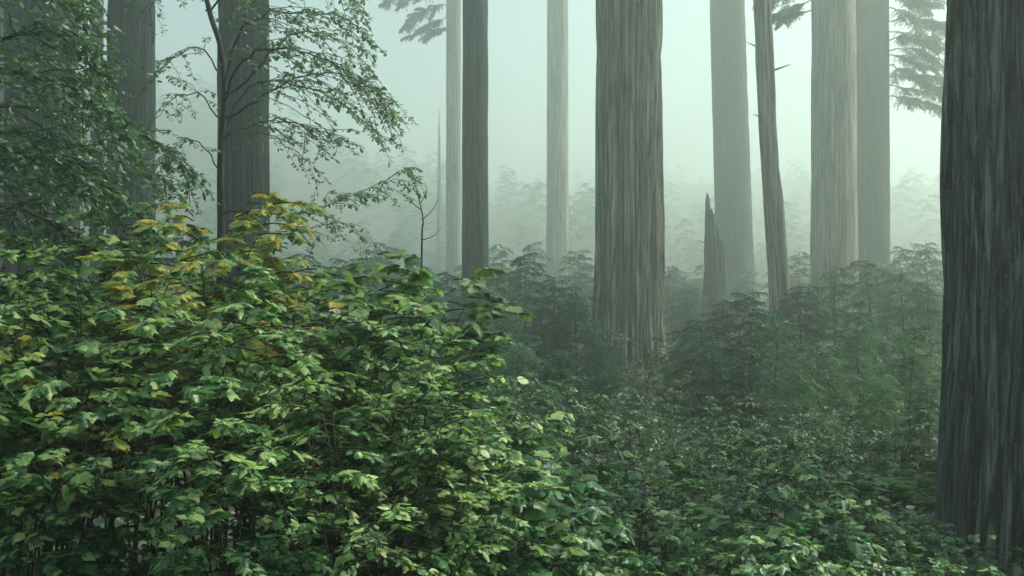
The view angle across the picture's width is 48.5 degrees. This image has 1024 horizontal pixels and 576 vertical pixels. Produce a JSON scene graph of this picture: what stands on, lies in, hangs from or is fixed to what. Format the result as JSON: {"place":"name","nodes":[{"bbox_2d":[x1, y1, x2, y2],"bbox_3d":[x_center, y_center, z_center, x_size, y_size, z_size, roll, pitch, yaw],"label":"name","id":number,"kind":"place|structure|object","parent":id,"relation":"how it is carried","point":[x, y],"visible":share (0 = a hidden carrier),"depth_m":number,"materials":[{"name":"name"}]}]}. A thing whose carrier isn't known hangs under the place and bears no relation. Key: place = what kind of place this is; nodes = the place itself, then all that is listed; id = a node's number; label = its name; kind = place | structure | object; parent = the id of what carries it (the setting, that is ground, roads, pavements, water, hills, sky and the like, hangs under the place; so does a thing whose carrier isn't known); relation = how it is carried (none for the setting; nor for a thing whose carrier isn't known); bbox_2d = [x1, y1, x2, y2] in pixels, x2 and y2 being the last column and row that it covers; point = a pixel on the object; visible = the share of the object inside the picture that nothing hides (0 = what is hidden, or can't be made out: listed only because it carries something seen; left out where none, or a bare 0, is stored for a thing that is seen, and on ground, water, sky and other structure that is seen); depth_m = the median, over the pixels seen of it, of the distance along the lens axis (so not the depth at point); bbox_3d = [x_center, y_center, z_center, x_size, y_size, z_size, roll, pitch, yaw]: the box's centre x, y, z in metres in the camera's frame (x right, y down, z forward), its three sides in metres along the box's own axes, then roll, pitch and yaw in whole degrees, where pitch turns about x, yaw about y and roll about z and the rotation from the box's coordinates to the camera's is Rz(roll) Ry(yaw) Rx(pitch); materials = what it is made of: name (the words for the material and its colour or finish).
{"place":"outdoors","nodes":[
{"label":"outdoors","id":0,"kind":"place"},
{"bbox_2d":[0,96,1023,575],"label":"ground","id":1,"kind":"structure","parent":0,"point":[296,184],"depth_m":173.66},
{"bbox_2d":[2,0,79,304],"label":"redwood tree","id":2,"kind":"object","parent":1,"relation":"on","point":[27,20],"visible":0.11,"depth_m":26.26,"materials":[{"name":"brown plant"}]},
{"bbox_2d":[0,272,103,502],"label":"berry shrub","id":3,"kind":"object","parent":1,"relation":"on","point":[62,285],"visible":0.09,"depth_m":6.80,"materials":[{"name":"green plant"}]},
{"bbox_2d":[0,248,152,575],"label":"berry shrub","id":4,"kind":"object","parent":1,"relation":"on","point":[11,255],"visible":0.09,"depth_m":6.24,"materials":[{"name":"green plant"}]},
{"bbox_2d":[0,201,153,575],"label":"berry shrub","id":5,"kind":"object","parent":1,"relation":"on","point":[67,217],"visible":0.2,"depth_m":7.83,"materials":[{"name":"green plant"}]},
{"bbox_2d":[0,370,159,575],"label":"berry shrub","id":6,"kind":"object","parent":1,"relation":"on","point":[61,524],"visible":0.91,"depth_m":4.98,"materials":[{"name":"green plant"}]},
{"bbox_2d":[0,298,172,575],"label":"berry shrub","id":7,"kind":"object","parent":1,"relation":"on","point":[86,348],"visible":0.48,"depth_m":5.58,"materials":[{"name":"green plant"}]},
{"bbox_2d":[0,298,175,572],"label":"berry shrub","id":8,"kind":"object","parent":1,"relation":"on","point":[49,425],"visible":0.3,"depth_m":5.45,"materials":[{"name":"green plant"}]},
{"bbox_2d":[0,224,202,568],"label":"berry shrub","id":9,"kind":"object","parent":1,"relation":"on","point":[84,272],"visible":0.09,"depth_m":7.18,"materials":[{"name":"green plant"}]},
{"bbox_2d":[0,0,221,301],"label":"broadleaf tree","id":10,"kind":"object","parent":1,"relation":"on","point":[86,189],"visible":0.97,"depth_m":7.59,"materials":[{"name":"green plant"}]},
{"bbox_2d":[0,236,239,572],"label":"berry shrub","id":11,"kind":"object","parent":1,"relation":"on","point":[47,253],"visible":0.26,"depth_m":5.86,"materials":[{"name":"green plant"}]},
{"bbox_2d":[106,0,155,303],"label":"redwood tree","id":12,"kind":"object","parent":1,"relation":"on","point":[133,44],"visible":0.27,"depth_m":28.52,"materials":[{"name":"brown plant"}]},
{"bbox_2d":[1,209,277,575],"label":"berry shrub","id":13,"kind":"object","parent":1,"relation":"on","point":[238,226],"visible":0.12,"depth_m":6.84,"materials":[{"name":"green plant"}]},
{"bbox_2d":[8,200,326,567],"bbox_3d":[-2.052,0.746,6.802,1.787,2.579,1.340,0,0,11],"label":"berry shrub","id":14,"kind":"object","parent":1,"relation":"on","point":[274,242],"visible":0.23,"depth_m":6.77,"materials":[{"name":"green plant"}]},
{"bbox_2d":[0,264,368,574],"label":"berry shrub","id":15,"kind":"object","parent":1,"relation":"on","point":[201,395],"visible":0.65,"depth_m":5.12,"materials":[{"name":"green plant"}]},
{"bbox_2d":[73,192,326,571],"bbox_3d":[-1.956,0.692,7.317,1.912,2.759,1.433,0,0,-44],"label":"berry shrub","id":16,"kind":"object","parent":1,"relation":"on","point":[231,238],"visible":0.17,"depth_m":7.42,"materials":[{"name":"green plant"}]},
{"bbox_2d":[103,203,350,570],"bbox_3d":[-1.576,0.816,6.477,1.304,2.488,1.781,0,0,-5],"label":"berry shrub","id":17,"kind":"object","parent":1,"relation":"on","point":[182,269],"visible":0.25,"depth_m":6.13,"materials":[{"name":"green plant"}]},
{"bbox_2d":[216,0,269,359],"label":"redwood tree","id":18,"kind":"object","parent":1,"relation":"on","point":[246,169],"visible":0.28,"depth_m":22.55,"materials":[{"name":"brown plant"}]},
{"bbox_2d":[119,358,380,575],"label":"berry shrub","id":19,"kind":"object","parent":1,"relation":"on","point":[193,561],"visible":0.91,"depth_m":4.45,"materials":[{"name":"green plant"}]},
{"bbox_2d":[125,214,390,574],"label":"berry shrub","id":20,"kind":"object","parent":1,"relation":"on","point":[198,231],"visible":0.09,"depth_m":7.24,"materials":[{"name":"green plant"}]},
{"bbox_2d":[121,0,426,511],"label":"broadleaf tree","id":21,"kind":"object","parent":1,"relation":"on","point":[380,101],"visible":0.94,"depth_m":10.34,"materials":[{"name":"green plant"}]},
{"bbox_2d":[174,267,460,574],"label":"berry shrub","id":22,"kind":"object","parent":1,"relation":"on","point":[345,353],"visible":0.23,"depth_m":6.22,"materials":[{"name":"green plant"}]},
{"bbox_2d":[193,248,448,542],"bbox_3d":[-1.262,0.937,7.178,1.582,2.399,1.651,0,0,-29],"label":"berry shrub","id":23,"kind":"object","parent":1,"relation":"on","point":[310,294],"visible":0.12,"depth_m":6.83,"materials":[{"name":"green plant"}]},
{"bbox_2d":[193,284,483,575],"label":"berry shrub","id":24,"kind":"object","parent":1,"relation":"on","point":[366,365],"visible":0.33,"depth_m":5.47,"materials":[{"name":"green plant"}]},
{"bbox_2d":[208,357,528,575],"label":"berry shrub","id":25,"kind":"object","parent":1,"relation":"on","point":[285,542],"visible":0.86,"depth_m":4.74,"materials":[{"name":"green plant"}]},
{"bbox_2d":[229,325,517,575],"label":"berry shrub","id":26,"kind":"object","parent":1,"relation":"on","point":[417,427],"visible":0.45,"depth_m":5.37,"materials":[{"name":"green plant"}]},
{"bbox_2d":[259,249,534,564],"bbox_3d":[-0.881,0.976,7.429,1.759,2.416,1.501,0,0,42],"label":"berry shrub","id":27,"kind":"object","parent":1,"relation":"on","point":[486,312],"visible":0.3,"depth_m":7.31,"materials":[{"name":"green plant"}]},
{"bbox_2d":[302,357,512,544],"bbox_3d":[-0.574,1.248,6.370,1.156,1.801,1.331,0,0,-5],"label":"berry shrub","id":28,"kind":"object","parent":1,"relation":"on","point":[501,401],"visible":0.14,"depth_m":6.02,"materials":[{"name":"green plant"}]},
{"bbox_2d":[378,0,460,307],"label":"redwood tree","id":29,"kind":"object","parent":1,"relation":"on","point":[452,29],"visible":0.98,"depth_m":85.52,"materials":[{"name":"brown plant"}]},
{"bbox_2d":[305,426,549,575],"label":"berry shrub","id":30,"kind":"object","parent":1,"relation":"on","point":[496,436],"visible":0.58,"depth_m":4.99,"materials":[{"name":"green plant"}]},
{"bbox_2d":[291,444,563,575],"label":"leafy plant","id":31,"kind":"object","parent":1,"relation":"on","point":[537,455],"visible":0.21,"depth_m":5.44,"materials":[{"name":"green plant"}]},
{"bbox_2d":[342,365,530,483],"bbox_3d":[-0.576,1.314,7.459,1.319,1.772,1.305,0,0,37],"label":"berry shrub","id":32,"kind":"object","parent":1,"relation":"on","point":[511,428],"visible":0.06,"depth_m":7.40,"materials":[{"name":"green plant"}]},
{"bbox_2d":[404,272,500,373],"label":"conifer sapling","id":33,"kind":"object","parent":1,"relation":"on","point":[449,294],"visible":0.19,"depth_m":29.75,"materials":[{"name":"green plant"}]},
{"bbox_2d":[337,404,575,575],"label":"berry shrub","id":34,"kind":"object","parent":1,"relation":"on","point":[389,473],"visible":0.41,"depth_m":5.30,"materials":[{"name":"green plant"}]},
{"bbox_2d":[461,0,489,341],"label":"redwood tree","id":35,"kind":"object","parent":1,"relation":"on","point":[475,234],"visible":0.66,"depth_m":34.66,"materials":[{"name":"grey plant"}]},
{"bbox_2d":[441,274,548,404],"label":"shrub","id":36,"kind":"object","parent":1,"relation":"on","point":[509,324],"visible":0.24,"depth_m":22.95,"materials":[{"name":"green plant"}]},
{"bbox_2d":[393,475,615,568],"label":"leafy plant","id":37,"kind":"object","parent":1,"relation":"on","point":[576,520],"visible":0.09,"depth_m":6.23,"materials":[{"name":"green plant"}]},
{"bbox_2d":[414,522,598,575],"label":"leafy plant","id":38,"kind":"object","parent":1,"relation":"on","point":[531,565],"visible":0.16,"depth_m":5.37,"materials":[{"name":"green plant"}]},
{"bbox_2d":[80,73,943,337],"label":"undergrowth","id":39,"kind":"object","parent":1,"relation":"on","point":[694,250],"visible":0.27,"depth_m":148.68,"materials":[{"name":"green plant"}]},
{"bbox_2d":[0,336,1023,575],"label":"ground cover","id":40,"kind":"object","parent":1,"relation":"on","point":[1016,569],"visible":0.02,"depth_m":10.37,"materials":[{"name":"green plant"}]},
{"bbox_2d":[475,341,566,464],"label":"conifer sapling","id":41,"kind":"object","parent":1,"relation":"on","point":[522,351],"visible":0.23,"depth_m":14.97,"materials":[{"name":"green plant"}]},
{"bbox_2d":[483,252,561,385],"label":"conifer sapling","id":42,"kind":"object","parent":1,"relation":"on","point":[523,332],"visible":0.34,"depth_m":27.86,"materials":[{"name":"green plant"}]},
{"bbox_2d":[425,460,637,575],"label":"leafy plant","id":43,"kind":"object","parent":1,"relation":"on","point":[616,533],"visible":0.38,"depth_m":5.68,"materials":[{"name":"green plant"}]},
{"bbox_2d":[506,277,603,395],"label":"conifer sapling","id":44,"kind":"object","parent":1,"relation":"on","point":[543,300],"visible":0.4,"depth_m":24.94,"materials":[{"name":"green plant"}]},
{"bbox_2d":[545,0,568,300],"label":"redwood tree","id":45,"kind":"object","parent":1,"relation":"on","point":[557,218],"visible":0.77,"depth_m":85.28,"materials":[{"name":"brown plant"}]},
{"bbox_2d":[481,413,634,561],"bbox_3d":[0.283,1.596,8.603,1.260,1.279,1.066,0,0,-1],"label":"leafy plant","id":46,"kind":"object","parent":1,"relation":"on","point":[581,440],"visible":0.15,"depth_m":8.34,"materials":[{"name":"green plant"}]},
{"bbox_2d":[536,250,593,339],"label":"conifer sapling","id":47,"kind":"object","parent":1,"relation":"on","point":[583,267],"visible":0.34,"depth_m":47.72,"materials":[{"name":"green plant"}]},
{"bbox_2d":[523,347,607,455],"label":"conifer sapling","id":48,"kind":"object","parent":1,"relation":"on","point":[565,370],"visible":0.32,"depth_m":15.92,"materials":[{"name":"green plant"}]},
{"bbox_2d":[518,384,633,479],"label":"huckleberry bush","id":49,"kind":"object","parent":1,"relation":"on","point":[589,432],"visible":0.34,"depth_m":12.66,"materials":[{"name":"green plant"}]},
{"bbox_2d":[531,293,632,411],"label":"conifer sapling","id":50,"kind":"object","parent":1,"relation":"on","point":[590,343],"visible":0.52,"depth_m":21.84,"materials":[{"name":"green plant"}]},
{"bbox_2d":[541,395,644,490],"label":"huckleberry bush","id":51,"kind":"object","parent":1,"relation":"on","point":[579,406],"visible":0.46,"depth_m":11.90,"materials":[{"name":"green plant"}]},
{"bbox_2d":[568,354,632,433],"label":"conifer sapling","id":52,"kind":"object","parent":1,"relation":"on","point":[597,387],"visible":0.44,"depth_m":17.91,"materials":[{"name":"green plant"}]},
{"bbox_2d":[522,457,683,562],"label":"leafy plant","id":53,"kind":"object","parent":1,"relation":"on","point":[631,477],"visible":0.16,"depth_m":7.84,"materials":[{"name":"green plant"}]},
{"bbox_2d":[561,392,660,485],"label":"huckleberry bush","id":54,"kind":"object","parent":1,"relation":"on","point":[619,401],"visible":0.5,"depth_m":12.94,"materials":[{"name":"green plant"}]},
{"bbox_2d":[590,0,668,369],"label":"redwood tree","id":55,"kind":"object","parent":1,"relation":"on","point":[629,288],"visible":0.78,"depth_m":30.30,"materials":[{"name":"brown plant"}]},
{"bbox_2d":[567,477,707,572],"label":"leafy plant","id":56,"kind":"object","parent":1,"relation":"on","point":[643,508],"visible":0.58,"depth_m":7.12,"materials":[{"name":"green plant"}]},
{"bbox_2d":[611,332,677,406],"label":"huckleberry bush","id":57,"kind":"object","parent":1,"relation":"on","point":[639,362],"visible":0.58,"depth_m":20.59,"materials":[{"name":"green plant"}]},
{"bbox_2d":[637,394,741,501],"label":"huckleberry bush","id":58,"kind":"object","parent":1,"relation":"on","point":[655,439],"visible":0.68,"depth_m":11.40,"materials":[{"name":"green plant"}]},
{"bbox_2d":[643,320,747,419],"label":"conifer sapling","id":59,"kind":"object","parent":1,"relation":"on","point":[689,365],"visible":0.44,"depth_m":18.89,"materials":[{"name":"green plant"}]},
{"bbox_2d":[665,285,726,356],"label":"conifer sapling","id":60,"kind":"object","parent":1,"relation":"on","point":[685,313],"visible":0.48,"depth_m":39.89,"materials":[{"name":"green plant"}]},
{"bbox_2d":[623,467,772,568],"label":"leafy plant","id":61,"kind":"object","parent":1,"relation":"on","point":[687,473],"visible":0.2,"depth_m":8.11,"materials":[{"name":"green plant"}]},
{"bbox_2d":[664,533,762,575],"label":"leafy plant","id":62,"kind":"object","parent":1,"relation":"on","point":[688,564],"visible":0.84,"depth_m":6.32,"materials":[{"name":"green plant"}]},
{"bbox_2d":[697,191,730,341],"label":"tree stump","id":63,"kind":"object","parent":1,"relation":"on","point":[714,285],"visible":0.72,"depth_m":45.64,"materials":[{"name":"wood"}]},
{"bbox_2d":[676,347,756,464],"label":"conifer sapling","id":64,"kind":"object","parent":1,"relation":"on","point":[707,388],"visible":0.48,"depth_m":14.93,"materials":[{"name":"green plant"}]},
{"bbox_2d":[667,423,780,509],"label":"huckleberry bush","id":65,"kind":"object","parent":1,"relation":"on","point":[715,463],"visible":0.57,"depth_m":10.90,"materials":[{"name":"green plant"}]},
{"bbox_2d":[675,393,793,481],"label":"huckleberry bush","id":66,"kind":"object","parent":1,"relation":"on","point":[734,422],"visible":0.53,"depth_m":12.87,"materials":[{"name":"green plant"}]},
{"bbox_2d":[710,0,759,322],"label":"redwood tree","id":67,"kind":"object","parent":1,"relation":"on","point":[732,182],"visible":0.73,"depth_m":67.07,"materials":[{"name":"grey plant"}]},
{"bbox_2d":[675,446,805,535],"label":"leafy plant","id":68,"kind":"object","parent":1,"relation":"on","point":[750,471],"visible":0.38,"depth_m":8.30,"materials":[{"name":"green plant"}]},
{"bbox_2d":[683,292,807,418],"bbox_3d":[3.949,1.143,19.080,2.011,2.246,2.151,0,0,15],"label":"conifer sapling","id":69,"kind":"object","parent":1,"relation":"on","point":[740,326],"visible":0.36,"depth_m":18.88,"materials":[{"name":"green plant"}]},
{"bbox_2d":[690,344,803,477],"bbox_3d":[3.014,1.530,14.022,1.612,1.682,1.506,0,0,18],"label":"conifer sapling","id":70,"kind":"object","parent":1,"relation":"on","point":[755,371],"visible":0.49,"depth_m":13.91,"materials":[{"name":"green plant"}]},
{"bbox_2d":[662,505,844,575],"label":"leafy plant","id":71,"kind":"object","parent":1,"relation":"on","point":[674,519],"visible":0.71,"depth_m":6.49,"materials":[{"name":"green plant"}]},
{"bbox_2d":[710,415,805,504],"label":"huckleberry bush","id":72,"kind":"object","parent":1,"relation":"on","point":[758,423],"visible":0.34,"depth_m":11.46,"materials":[{"name":"green plant"}]},
{"bbox_2d":[747,0,790,359],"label":"snag tree","id":73,"kind":"object","parent":1,"relation":"on","point":[776,247],"visible":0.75,"depth_m":33.80,"materials":[{"name":"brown wood"}]},
{"bbox_2d":[726,309,821,432],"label":"conifer sapling","id":74,"kind":"object","parent":1,"relation":"on","point":[773,349],"visible":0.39,"depth_m":16.93,"materials":[{"name":"green plant"}]},
{"bbox_2d":[708,534,840,575],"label":"leafy plant","id":75,"kind":"object","parent":1,"relation":"on","point":[810,549],"visible":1,"depth_m":5.71,"materials":[{"name":"green plant"}]},
{"bbox_2d":[705,438,860,563],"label":"leafy plant","id":76,"kind":"object","parent":1,"relation":"on","point":[808,468],"visible":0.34,"depth_m":8.35,"materials":[{"name":"green plant"}]},
{"bbox_2d":[696,487,871,575],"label":"leafy plant","id":77,"kind":"object","parent":1,"relation":"on","point":[796,511],"visible":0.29,"depth_m":7.11,"materials":[{"name":"green plant"}]},
{"bbox_2d":[743,285,852,397],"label":"conifer sapling","id":78,"kind":"object","parent":1,"relation":"on","point":[809,318],"visible":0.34,"depth_m":22.84,"materials":[{"name":"green plant"}]},
{"bbox_2d":[705,524,890,575],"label":"leafy plant","id":79,"kind":"object","parent":1,"relation":"on","point":[859,545],"visible":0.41,"depth_m":6.47,"materials":[{"name":"green plant"}]},
{"bbox_2d":[738,367,858,488],"bbox_3d":[3.313,1.743,13.024,1.443,1.709,1.329,0,0,3],"label":"conifer sapling","id":80,"kind":"object","parent":1,"relation":"on","point":[801,404],"visible":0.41,"depth_m":12.93,"materials":[{"name":"green plant"}]},
{"bbox_2d":[725,474,885,574],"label":"leafy plant","id":81,"kind":"object","parent":1,"relation":"on","point":[843,502],"visible":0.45,"depth_m":6.95,"materials":[{"name":"green plant"}]},
{"bbox_2d":[752,0,860,340],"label":"redwood tree","id":82,"kind":"object","parent":1,"relation":"on","point":[834,229],"visible":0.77,"depth_m":49.18,"materials":[{"name":"brown plant"}]},
{"bbox_2d":[758,404,856,490],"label":"huckleberry bush","id":83,"kind":"object","parent":1,"relation":"on","point":[809,446],"visible":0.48,"depth_m":11.95,"materials":[{"name":"green plant"}]},
{"bbox_2d":[768,337,871,459],"bbox_3d":[4.068,1.636,14.976,1.552,2.073,1.333,0,0,39],"label":"conifer sapling","id":84,"kind":"object","parent":1,"relation":"on","point":[826,373],"visible":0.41,"depth_m":14.90,"materials":[{"name":"green plant"}]},
{"bbox_2d":[751,519,910,575],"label":"leafy plant","id":85,"kind":"object","parent":1,"relation":"on","point":[853,561],"visible":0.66,"depth_m":6.46,"materials":[{"name":"green plant"}]},
{"bbox_2d":[789,396,882,479],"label":"huckleberry bush","id":86,"kind":"object","parent":1,"relation":"on","point":[805,415],"visible":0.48,"depth_m":12.36,"materials":[{"name":"green plant"}]},
{"bbox_2d":[794,268,887,381],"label":"conifer sapling","id":87,"kind":"object","parent":1,"relation":"on","point":[834,310],"visible":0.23,"depth_m":24.91,"materials":[{"name":"green plant"}]},
{"bbox_2d":[798,511,912,575],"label":"leafy plant","id":88,"kind":"object","parent":1,"relation":"on","point":[894,544],"visible":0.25,"depth_m":7.12,"materials":[{"name":"green plant"}]},
{"bbox_2d":[812,314,912,446],"bbox_3d":[4.867,1.521,15.953,1.569,2.440,1.828,0,0,38],"label":"conifer sapling","id":89,"kind":"object","parent":1,"relation":"on","point":[857,356],"visible":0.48,"depth_m":15.87,"materials":[{"name":"green plant"}]},
{"bbox_2d":[809,256,930,389],"bbox_3d":[7.573,1.100,24.068,3.021,3.578,2.784,0,0,-29],"label":"conifer sapling","id":90,"kind":"object","parent":1,"relation":"on","point":[867,294],"visible":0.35,"depth_m":23.86,"materials":[{"name":"green plant"}]},
{"bbox_2d":[829,367,926,473],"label":"conifer sapling","id":91,"kind":"object","parent":1,"relation":"on","point":[884,421],"visible":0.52,"depth_m":12.43,"materials":[{"name":"green plant"}]},
{"bbox_2d":[832,400,939,474],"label":"huckleberry bush","id":92,"kind":"object","parent":1,"relation":"on","point":[901,463],"visible":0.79,"depth_m":11.81,"materials":[{"name":"green plant"}]},
{"bbox_2d":[839,269,941,401],"bbox_3d":[7.263,1.206,20.961,2.330,3.111,2.000,0,0,41],"label":"conifer sapling","id":93,"kind":"object","parent":1,"relation":"on","point":[884,310],"visible":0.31,"depth_m":20.94,"materials":[{"name":"green plant"}]},
{"bbox_2d":[840,326,941,469],"bbox_3d":[4.955,1.558,13.974,1.704,2.190,1.849,0,0,-1],"label":"conifer sapling","id":94,"kind":"object","parent":1,"relation":"on","point":[904,347],"visible":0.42,"depth_m":13.98,"materials":[{"name":"green plant"}]},
{"bbox_2d":[855,474,936,512],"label":"fern","id":95,"kind":"object","parent":1,"relation":"on","point":[925,498],"visible":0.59,"depth_m":10.54,"materials":[{"name":"green plant"}]},
{"bbox_2d":[856,0,945,328],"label":"redwood tree","id":96,"kind":"object","parent":1,"relation":"on","point":[873,107],"visible":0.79,"depth_m":59.19,"materials":[{"name":"grey plant"}]},
{"bbox_2d":[862,286,942,421],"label":"conifer sapling","id":97,"kind":"object","parent":1,"relation":"on","point":[931,318],"visible":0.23,"depth_m":18.93,"materials":[{"name":"green plant"}]},
{"bbox_2d":[878,242,943,349],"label":"conifer sapling","id":98,"kind":"object","parent":1,"relation":"on","point":[935,261],"visible":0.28,"depth_m":39.81,"materials":[{"name":"green plant"}]},
{"bbox_2d":[888,378,940,473],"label":"conifer sapling","id":99,"kind":"object","parent":1,"relation":"on","point":[929,441],"visible":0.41,"depth_m":11.94,"materials":[{"name":"green plant"}]},
{"bbox_2d":[906,527,996,575],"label":"leafy plant","id":100,"kind":"object","parent":1,"relation":"on","point":[967,562],"visible":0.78,"depth_m":7.54,"materials":[{"name":"green plant"}]},
{"bbox_2d":[934,0,1023,568],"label":"redwood tree","id":101,"kind":"object","parent":1,"relation":"on","point":[980,479],"visible":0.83,"depth_m":8.73,"materials":[{"name":"brown plant"}]},
{"bbox_2d":[79,0,946,193],"label":"sky","id":102,"kind":"structure","parent":0,"point":[414,72],"materials":[{"name":"white"}]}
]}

